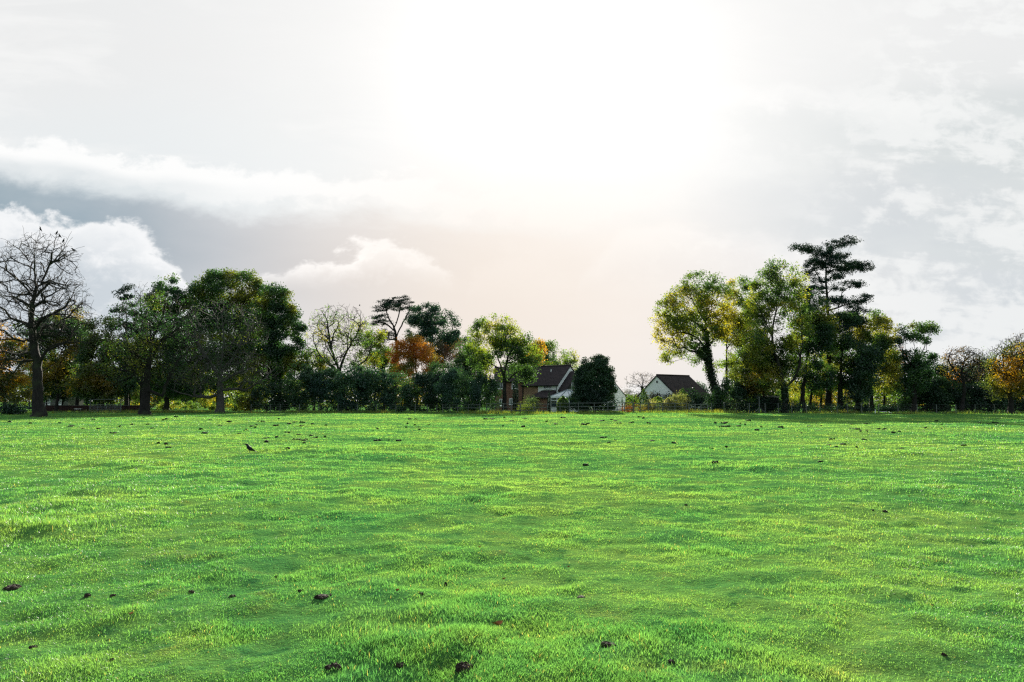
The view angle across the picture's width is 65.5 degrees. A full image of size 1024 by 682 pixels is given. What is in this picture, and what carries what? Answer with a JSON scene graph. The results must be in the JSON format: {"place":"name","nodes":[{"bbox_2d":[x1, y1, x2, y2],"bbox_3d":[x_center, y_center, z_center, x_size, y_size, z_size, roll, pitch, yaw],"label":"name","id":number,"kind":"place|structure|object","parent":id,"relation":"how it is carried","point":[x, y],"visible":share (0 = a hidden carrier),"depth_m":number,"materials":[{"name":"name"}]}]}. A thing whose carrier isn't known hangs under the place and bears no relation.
{"place":"outdoors","nodes":[
{"label":"outdoors","id":0,"kind":"place"},
{"bbox_2d":[0,402,1023,681],"bbox_3d":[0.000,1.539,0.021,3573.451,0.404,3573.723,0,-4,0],"label":"field","id":1,"kind":"structure","parent":0,"point":[282,614],"depth_m":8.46,"materials":[{"name":"green plant"}]},
{"bbox_2d":[0,398,31,414],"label":"shrub","id":2,"kind":"object","parent":1,"relation":"on","point":[11,408],"visible":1,"depth_m":86.90,"materials":[{"name":"green plant"}]},
{"bbox_2d":[0,319,43,412],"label":"beech tree","id":3,"kind":"object","parent":1,"relation":"on","point":[5,390],"visible":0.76,"depth_m":97.26,"materials":[{"name":"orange plant"}]},
{"bbox_2d":[12,310,88,410],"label":"autumn tree","id":4,"kind":"object","parent":1,"relation":"on","point":[64,369],"visible":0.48,"depth_m":116.90,"materials":[{"name":"green plant"}]},
{"bbox_2d":[0,228,102,416],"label":"bare tree","id":5,"kind":"object","parent":1,"relation":"on","point":[38,406],"visible":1,"depth_m":77.95,"materials":[{"name":"brown plant"}]},
{"bbox_2d":[49,381,73,404],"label":"tree","id":6,"kind":"object","parent":1,"relation":"on","point":[62,399],"visible":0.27,"depth_m":125.27,"materials":[{"name":"green plant"}]},
{"bbox_2d":[44,395,83,405],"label":"cottage","id":7,"kind":"structure","parent":1,"relation":"on","point":[71,402],"depth_m":139.62,"materials":[{"name":"grey stone"}]},
{"bbox_2d":[54,305,99,404],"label":"autumn tree","id":8,"kind":"object","parent":1,"relation":"on","point":[68,392],"visible":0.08,"depth_m":123.68,"materials":[{"name":"brown plant"}]},
{"bbox_2d":[46,405,139,410],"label":"garden wall","id":9,"kind":"structure","parent":1,"relation":"on","point":[76,407],"depth_m":119.46,"materials":[{"name":"brick"}]},
{"bbox_2d":[61,314,141,410],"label":"autumn tree","id":10,"kind":"object","parent":1,"relation":"on","point":[87,385],"visible":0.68,"depth_m":110.99,"materials":[{"name":"green plant"}]},
{"bbox_2d":[89,399,121,411],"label":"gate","id":11,"kind":"object","parent":1,"relation":"on","point":[97,409],"visible":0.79,"depth_m":105.56,"materials":[{"name":"metal"}]},
{"bbox_2d":[108,283,144,404],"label":"conifer tree","id":12,"kind":"object","parent":1,"relation":"on","point":[118,308],"visible":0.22,"depth_m":125.46,"materials":[{"name":"green plant"}]},
{"bbox_2d":[133,281,150,401],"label":"tree","id":13,"kind":"object","parent":1,"relation":"on","point":[140,393],"visible":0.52,"depth_m":122.35,"materials":[{"name":"brown plant"}]},
{"bbox_2d":[92,287,204,414],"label":"chestnut tree","id":14,"kind":"object","parent":1,"relation":"on","point":[153,348],"visible":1,"depth_m":90.46,"materials":[{"name":"green plant"}]},
{"bbox_2d":[131,272,209,410],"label":"oak tree","id":15,"kind":"object","parent":1,"relation":"on","point":[174,291],"visible":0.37,"depth_m":127.57,"materials":[{"name":"green plant"}]},
{"bbox_2d":[150,399,211,409],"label":"shrub","id":16,"kind":"object","parent":1,"relation":"on","point":[177,404],"visible":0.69,"depth_m":140.00,"materials":[{"name":"green plant"}]},
{"bbox_2d":[178,369,210,408],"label":"tree","id":17,"kind":"object","parent":1,"relation":"on","point":[193,399],"visible":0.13,"depth_m":157.72,"materials":[{"name":"green plant"}]},
{"bbox_2d":[157,297,283,412],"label":"twiggy tree","id":18,"kind":"object","parent":1,"relation":"on","point":[219,394],"visible":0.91,"depth_m":105.61,"materials":[{"name":"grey plant"}]},
{"bbox_2d":[169,267,274,403],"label":"oak tree","id":19,"kind":"object","parent":1,"relation":"on","point":[214,281],"visible":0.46,"depth_m":132.67,"materials":[{"name":"green plant"}]},
{"bbox_2d":[206,397,255,409],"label":"shrub","id":20,"kind":"object","parent":1,"relation":"on","point":[227,405],"visible":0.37,"depth_m":127.00,"materials":[{"name":"green plant"}]},
{"bbox_2d":[229,393,263,410],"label":"shrub","id":21,"kind":"object","parent":1,"relation":"on","point":[243,402],"visible":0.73,"depth_m":115.01,"materials":[{"name":"green plant"}]},
{"bbox_2d":[246,380,283,411],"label":"shrub","id":22,"kind":"object","parent":1,"relation":"on","point":[263,405],"visible":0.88,"depth_m":113.88,"materials":[{"name":"green plant"}]},
{"bbox_2d":[233,281,312,410],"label":"oak tree","id":23,"kind":"object","parent":1,"relation":"on","point":[285,316],"visible":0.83,"depth_m":124.98,"materials":[{"name":"green plant"}]},
{"bbox_2d":[266,375,300,410],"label":"shrub","id":24,"kind":"object","parent":1,"relation":"on","point":[283,406],"visible":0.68,"depth_m":114.20,"materials":[{"name":"green plant"}]},
{"bbox_2d":[280,360,324,410],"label":"shrub","id":25,"kind":"object","parent":1,"relation":"on","point":[294,401],"visible":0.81,"depth_m":110.79,"materials":[{"name":"green plant"}]},
{"bbox_2d":[295,345,332,410],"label":"tree","id":26,"kind":"object","parent":1,"relation":"on","point":[309,361],"visible":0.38,"depth_m":127.20,"materials":[{"name":"green plant"}]},
{"bbox_2d":[305,366,351,411],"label":"shrub","id":27,"kind":"object","parent":1,"relation":"on","point":[328,373],"visible":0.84,"depth_m":110.54,"materials":[{"name":"green plant"}]},
{"bbox_2d":[251,404,428,412],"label":"wire fence","id":28,"kind":"object","parent":1,"relation":"on","point":[318,406],"visible":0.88,"depth_m":107.08,"materials":[{"name":"metal"}]},
{"bbox_2d":[303,304,382,410],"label":"ash tree","id":29,"kind":"object","parent":1,"relation":"on","point":[358,337],"visible":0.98,"depth_m":119.64,"materials":[{"name":"green plant"}]},
{"bbox_2d":[329,364,375,411],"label":"shrub","id":30,"kind":"object","parent":1,"relation":"on","point":[356,378],"visible":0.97,"depth_m":109.58,"materials":[{"name":"green plant"}]},
{"bbox_2d":[354,367,396,411],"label":"shrub","id":31,"kind":"object","parent":1,"relation":"on","point":[378,376],"visible":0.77,"depth_m":110.79,"materials":[{"name":"green plant"}]},
{"bbox_2d":[353,328,400,404],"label":"tree","id":32,"kind":"object","parent":1,"relation":"on","point":[380,337],"visible":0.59,"depth_m":136.31,"materials":[{"name":"green plant"}]},
{"bbox_2d":[352,346,403,406],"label":"tree","id":33,"kind":"object","parent":1,"relation":"on","point":[387,364],"visible":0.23,"depth_m":150.26,"materials":[{"name":"green plant"}]},
{"bbox_2d":[368,294,414,406],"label":"cedar tree","id":34,"kind":"object","parent":1,"relation":"on","point":[391,302],"visible":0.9,"depth_m":165.28,"materials":[{"name":"green plant"}]},
{"bbox_2d":[377,370,422,411],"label":"shrub","id":35,"kind":"object","parent":1,"relation":"on","point":[398,375],"visible":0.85,"depth_m":110.82,"materials":[{"name":"green plant"}]},
{"bbox_2d":[385,331,445,404],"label":"maple tree","id":36,"kind":"object","parent":1,"relation":"on","point":[410,346],"visible":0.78,"depth_m":139.33,"materials":[{"name":"orange plant"}]},
{"bbox_2d":[397,370,439,411],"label":"shrub","id":37,"kind":"object","parent":1,"relation":"on","point":[420,381],"visible":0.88,"depth_m":110.71,"materials":[{"name":"green plant"}]},
{"bbox_2d":[403,301,461,408],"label":"oak tree","id":38,"kind":"object","parent":1,"relation":"on","point":[424,321],"visible":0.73,"depth_m":158.93,"materials":[{"name":"green plant"}]},
{"bbox_2d":[423,370,452,411],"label":"shrub","id":39,"kind":"object","parent":1,"relation":"on","point":[436,375],"visible":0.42,"depth_m":112.21,"materials":[{"name":"green plant"}]},
{"bbox_2d":[422,339,458,407],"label":"beech tree","id":40,"kind":"object","parent":1,"relation":"on","point":[446,355],"visible":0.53,"depth_m":151.00,"materials":[{"name":"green plant"}]},
{"bbox_2d":[427,360,460,384],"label":"shrub","id":41,"kind":"object","parent":1,"relation":"on","point":[435,367],"visible":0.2,"depth_m":124.61,"materials":[{"name":"green plant"}]},
{"bbox_2d":[431,365,483,411],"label":"shrub","id":42,"kind":"object","parent":1,"relation":"on","point":[458,384],"visible":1,"depth_m":107.96,"materials":[{"name":"green plant"}]},
{"bbox_2d":[454,661,472,673],"bbox_3d":[-0.288,1.920,4.670,0.106,0.079,0.117,-2,-5,22],"label":"earth clod","id":43,"kind":"object","parent":1,"relation":"on","point":[462,666],"visible":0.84,"depth_m":4.64,"materials":[{"name":"soil"}]},
{"bbox_2d":[450,335,487,380],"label":"tree","id":44,"kind":"object","parent":1,"relation":"on","point":[460,358],"visible":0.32,"depth_m":133.44,"materials":[{"name":"green plant"}]},
{"bbox_2d":[463,371,503,411],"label":"shrub","id":45,"kind":"object","parent":1,"relation":"on","point":[488,392],"visible":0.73,"depth_m":110.15,"materials":[{"name":"green plant"}]},
{"bbox_2d":[1,374,969,406],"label":"distant wood","id":46,"kind":"object","parent":1,"relation":"on","point":[310,403],"visible":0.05,"depth_m":210.78,"materials":[{"name":"green plant"}]},
{"bbox_2d":[461,312,543,409],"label":"robinia tree","id":47,"kind":"object","parent":1,"relation":"on","point":[515,346],"visible":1,"depth_m":113.48,"materials":[{"name":"green plant"}]},
{"bbox_2d":[512,377,518,411],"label":"conifer column","id":48,"kind":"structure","parent":1,"relation":"on","point":[515,398],"depth_m":114.58,"materials":[{"name":"green plant"}]},
{"bbox_2d":[486,403,547,411],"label":"rail fence","id":49,"kind":"object","parent":1,"relation":"on","point":[511,410],"visible":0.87,"depth_m":105.05,"materials":[{"name":"brown wood"}]},
{"bbox_2d":[494,365,575,409],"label":"house","id":50,"kind":"structure","parent":1,"relation":"on","point":[553,379],"depth_m":125.62,"materials":[{"name":"brick"}]},
{"bbox_2d":[527,337,547,365],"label":"maple tree","id":51,"kind":"object","parent":1,"relation":"on","point":[540,342],"visible":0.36,"depth_m":141.87,"materials":[{"name":"yellow plant"}]},
{"bbox_2d":[532,339,570,364],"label":"lime tree","id":52,"kind":"object","parent":1,"relation":"on","point":[550,345],"visible":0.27,"depth_m":167.14,"materials":[{"name":"green plant"}]},
{"bbox_2d":[556,396,568,412],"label":"young conifer","id":53,"kind":"object","parent":1,"relation":"on","point":[562,400],"visible":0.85,"depth_m":108.20,"materials":[{"name":"green plant"}]},
{"bbox_2d":[550,389,577,411],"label":"conservatory","id":54,"kind":"object","parent":1,"relation":"on","point":[556,396],"visible":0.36,"depth_m":116.66,"materials":[{"name":"white glass"}]},
{"bbox_2d":[560,347,579,370],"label":"tree","id":55,"kind":"object","parent":1,"relation":"on","point":[574,361],"visible":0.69,"depth_m":149.94,"materials":[{"name":"green plant"}]},
{"bbox_2d":[550,402,632,412],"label":"rail fence","id":56,"kind":"object","parent":1,"relation":"on","point":[594,406],"visible":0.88,"depth_m":103.56,"materials":[{"name":"brown wood"}]},
{"bbox_2d":[567,354,618,411],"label":"evergreen tree","id":57,"kind":"object","parent":1,"relation":"on","point":[592,375],"visible":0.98,"depth_m":108.61,"materials":[{"name":"green plant"}]},
{"bbox_2d":[591,382,625,410],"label":"gable house","id":58,"kind":"structure","parent":1,"relation":"on","point":[621,395],"depth_m":129.68,"materials":[{"name":"paint"}]},
{"bbox_2d":[624,372,652,390],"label":"bare tree","id":59,"kind":"object","parent":1,"relation":"on","point":[641,386],"visible":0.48,"depth_m":134.82,"materials":[{"name":"grey plant"}]},
{"bbox_2d":[637,388,649,411],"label":"topiary cone","id":60,"kind":"object","parent":1,"relation":"on","point":[643,396],"visible":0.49,"depth_m":111.42,"materials":[{"name":"green plant"}]},
{"bbox_2d":[633,403,686,412],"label":"rail fence","id":61,"kind":"object","parent":1,"relation":"on","point":[674,406],"visible":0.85,"depth_m":103.09,"materials":[{"name":"brown wood"}]},
{"bbox_2d":[636,374,709,410],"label":"bungalow","id":62,"kind":"object","parent":1,"relation":"on","point":[666,383],"visible":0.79,"depth_m":120.42,"materials":[{"name":"tile"}]},
{"bbox_2d":[666,390,691,410],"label":"shrub","id":63,"kind":"object","parent":1,"relation":"on","point":[675,397],"visible":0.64,"depth_m":108.33,"materials":[{"name":"green plant"}]},
{"bbox_2d":[680,387,701,410],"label":"shrub","id":64,"kind":"object","parent":1,"relation":"on","point":[691,394],"visible":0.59,"depth_m":110.33,"materials":[{"name":"green plant"}]},
{"bbox_2d":[648,269,739,411],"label":"maple tree","id":65,"kind":"object","parent":1,"relation":"on","point":[687,326],"visible":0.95,"depth_m":111.69,"materials":[{"name":"green plant"}]},
{"bbox_2d":[694,392,723,410],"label":"shrub","id":66,"kind":"object","parent":1,"relation":"on","point":[701,400],"visible":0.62,"depth_m":109.36,"materials":[{"name":"green plant"}]},
{"bbox_2d":[710,376,750,411],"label":"shrub","id":67,"kind":"object","parent":1,"relation":"on","point":[720,394],"visible":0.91,"depth_m":106.95,"materials":[{"name":"green plant"}]},
{"bbox_2d":[716,274,764,400],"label":"slender tree","id":68,"kind":"object","parent":1,"relation":"on","point":[731,362],"visible":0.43,"depth_m":118.24,"materials":[{"name":"green plant"}]},
{"bbox_2d":[729,386,769,411],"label":"shrub","id":69,"kind":"object","parent":1,"relation":"on","point":[753,407],"visible":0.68,"depth_m":106.45,"materials":[{"name":"green plant"}]},
{"bbox_2d":[726,338,791,412],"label":"autumn tree","id":70,"kind":"object","parent":1,"relation":"on","point":[744,372],"visible":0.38,"depth_m":107.14,"materials":[{"name":"green plant"}]},
{"bbox_2d":[747,370,791,404],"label":"grove tree","id":71,"kind":"object","parent":1,"relation":"on","point":[777,392],"visible":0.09,"depth_m":115.47,"materials":[{"name":"green plant"}]},
{"bbox_2d":[762,394,781,411],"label":"shrub","id":72,"kind":"object","parent":1,"relation":"on","point":[770,407],"visible":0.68,"depth_m":110.58,"materials":[{"name":"green plant"}]},
{"bbox_2d":[735,255,817,412],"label":"maple tree","id":73,"kind":"object","parent":1,"relation":"on","point":[772,300],"visible":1,"depth_m":103.96,"materials":[{"name":"green plant"}]},
{"bbox_2d":[711,403,861,412],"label":"wire fence","id":74,"kind":"object","parent":1,"relation":"on","point":[778,407],"visible":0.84,"depth_m":101.61,"materials":[{"name":"metal"}]},
{"bbox_2d":[775,401,810,411],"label":"shrub","id":75,"kind":"object","parent":1,"relation":"on","point":[795,407],"visible":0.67,"depth_m":104.91,"materials":[{"name":"green plant"}]},
{"bbox_2d":[788,380,809,404],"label":"shrub","id":76,"kind":"object","parent":1,"relation":"on","point":[794,399],"visible":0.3,"depth_m":139.47,"materials":[{"name":"yellow plant"}]},
{"bbox_2d":[786,367,811,411],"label":"grove tree","id":77,"kind":"object","parent":1,"relation":"on","point":[796,390],"visible":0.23,"depth_m":115.62,"materials":[{"name":"green plant"}]},
{"bbox_2d":[794,359,822,411],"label":"grove tree","id":78,"kind":"object","parent":1,"relation":"on","point":[811,389],"visible":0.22,"depth_m":112.50,"materials":[{"name":"green plant"}]},
{"bbox_2d":[781,288,844,412],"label":"grove tree","id":79,"kind":"object","parent":1,"relation":"on","point":[821,341],"visible":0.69,"depth_m":107.14,"materials":[{"name":"green plant"}]},
{"bbox_2d":[799,349,847,407],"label":"grove tree","id":80,"kind":"object","parent":1,"relation":"on","point":[819,392],"visible":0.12,"depth_m":117.55,"materials":[{"name":"green plant"}]},
{"bbox_2d":[803,402,843,411],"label":"shrub","id":81,"kind":"object","parent":1,"relation":"on","point":[814,407],"visible":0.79,"depth_m":106.29,"materials":[{"name":"green plant"}]},
{"bbox_2d":[787,235,875,411],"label":"pine tree","id":82,"kind":"object","parent":1,"relation":"on","point":[829,255],"visible":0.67,"depth_m":112.43,"materials":[{"name":"green plant"}]},
{"bbox_2d":[812,309,877,410],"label":"grove tree","id":83,"kind":"object","parent":1,"relation":"on","point":[846,342],"visible":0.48,"depth_m":110.47,"materials":[{"name":"green plant"}]},
{"bbox_2d":[836,401,877,411],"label":"shrub","id":84,"kind":"object","parent":1,"relation":"on","point":[865,407],"visible":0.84,"depth_m":105.76,"materials":[{"name":"green plant"}]},
{"bbox_2d":[836,344,887,408],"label":"grove tree","id":85,"kind":"object","parent":1,"relation":"on","point":[859,389],"visible":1,"depth_m":107.35,"materials":[{"name":"green plant"}]},
{"bbox_2d":[840,307,903,411],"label":"grove tree","id":86,"kind":"object","parent":1,"relation":"on","point":[877,337],"visible":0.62,"depth_m":112.40,"materials":[{"name":"green plant"}]},
{"bbox_2d":[872,346,902,405],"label":"grove tree","id":87,"kind":"object","parent":1,"relation":"on","point":[890,395],"visible":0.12,"depth_m":117.44,"materials":[{"name":"green plant"}]},
{"bbox_2d":[875,403,903,411],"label":"shrub","id":88,"kind":"object","parent":1,"relation":"on","point":[889,408],"visible":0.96,"depth_m":109.66,"materials":[{"name":"green plant"}]},
{"bbox_2d":[889,365,921,405],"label":"dark tree","id":89,"kind":"object","parent":1,"relation":"on","point":[901,397],"visible":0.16,"depth_m":119.97,"materials":[{"name":"green plant"}]},
{"bbox_2d":[902,390,928,410],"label":"shrub","id":90,"kind":"object","parent":1,"relation":"on","point":[910,402],"visible":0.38,"depth_m":111.93,"materials":[{"name":"green plant"}]},
{"bbox_2d":[893,320,942,411],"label":"tree","id":91,"kind":"object","parent":1,"relation":"on","point":[916,360],"visible":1,"depth_m":107.62,"materials":[{"name":"green plant"}]},
{"bbox_2d":[908,359,956,411],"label":"ivied tree","id":92,"kind":"object","parent":1,"relation":"on","point":[936,381],"visible":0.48,"depth_m":110.71,"materials":[{"name":"green plant"}]},
{"bbox_2d":[917,386,951,411],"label":"shrub","id":93,"kind":"object","parent":1,"relation":"on","point":[944,400],"visible":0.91,"depth_m":110.13,"materials":[{"name":"green plant"}]},
{"bbox_2d":[936,352,963,411],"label":"bare tree","id":94,"kind":"object","parent":1,"relation":"on","point":[947,373],"visible":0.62,"depth_m":113.63,"materials":[{"name":"brown plant"}]},
{"bbox_2d":[933,363,968,407],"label":"dark tree","id":95,"kind":"object","parent":1,"relation":"on","point":[941,370],"visible":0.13,"depth_m":119.96,"materials":[{"name":"green plant"}]},
{"bbox_2d":[936,387,969,411],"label":"shrub","id":96,"kind":"object","parent":1,"relation":"on","point":[952,390],"visible":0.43,"depth_m":110.86,"materials":[{"name":"green plant"}]},
{"bbox_2d":[941,346,989,411],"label":"bare tree","id":97,"kind":"object","parent":1,"relation":"on","point":[962,376],"visible":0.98,"depth_m":109.69,"materials":[{"name":"brown plant"}]},
{"bbox_2d":[951,382,980,410],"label":"shrub","id":98,"kind":"object","parent":1,"relation":"on","point":[968,387],"visible":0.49,"depth_m":112.35,"materials":[{"name":"green plant"}]},
{"bbox_2d":[949,362,992,410],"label":"dark tree","id":99,"kind":"object","parent":1,"relation":"on","point":[969,382],"visible":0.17,"depth_m":119.99,"materials":[{"name":"brown plant"}]},
{"bbox_2d":[965,380,998,411],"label":"shrub","id":100,"kind":"object","parent":1,"relation":"on","point":[983,402],"visible":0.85,"depth_m":110.55,"materials":[{"name":"green plant"}]},
{"bbox_2d":[982,388,1007,411],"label":"shrub","id":101,"kind":"object","parent":1,"relation":"on","point":[1003,403],"visible":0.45,"depth_m":110.48,"materials":[{"name":"green plant"}]},
{"bbox_2d":[975,335,1023,413],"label":"oak tree","id":102,"kind":"object","parent":1,"relation":"on","point":[1009,385],"visible":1,"depth_m":97.54,"materials":[{"name":"orange plant"}]},
{"bbox_2d":[1013,397,1023,410],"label":"shrub","id":103,"kind":"object","parent":1,"relation":"on","point":[1019,405],"visible":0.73,"depth_m":110.55,"materials":[{"name":"green plant"}]},
{"bbox_2d":[0,0,1023,401],"label":"sky","id":104,"kind":"structure","parent":0,"point":[557,167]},
{"bbox_2d":[1,408,1023,414],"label":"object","id":105,"kind":"structure","parent":0,"point":[501,411],"depth_m":102.44,"materials":[{"name":"green plant"}]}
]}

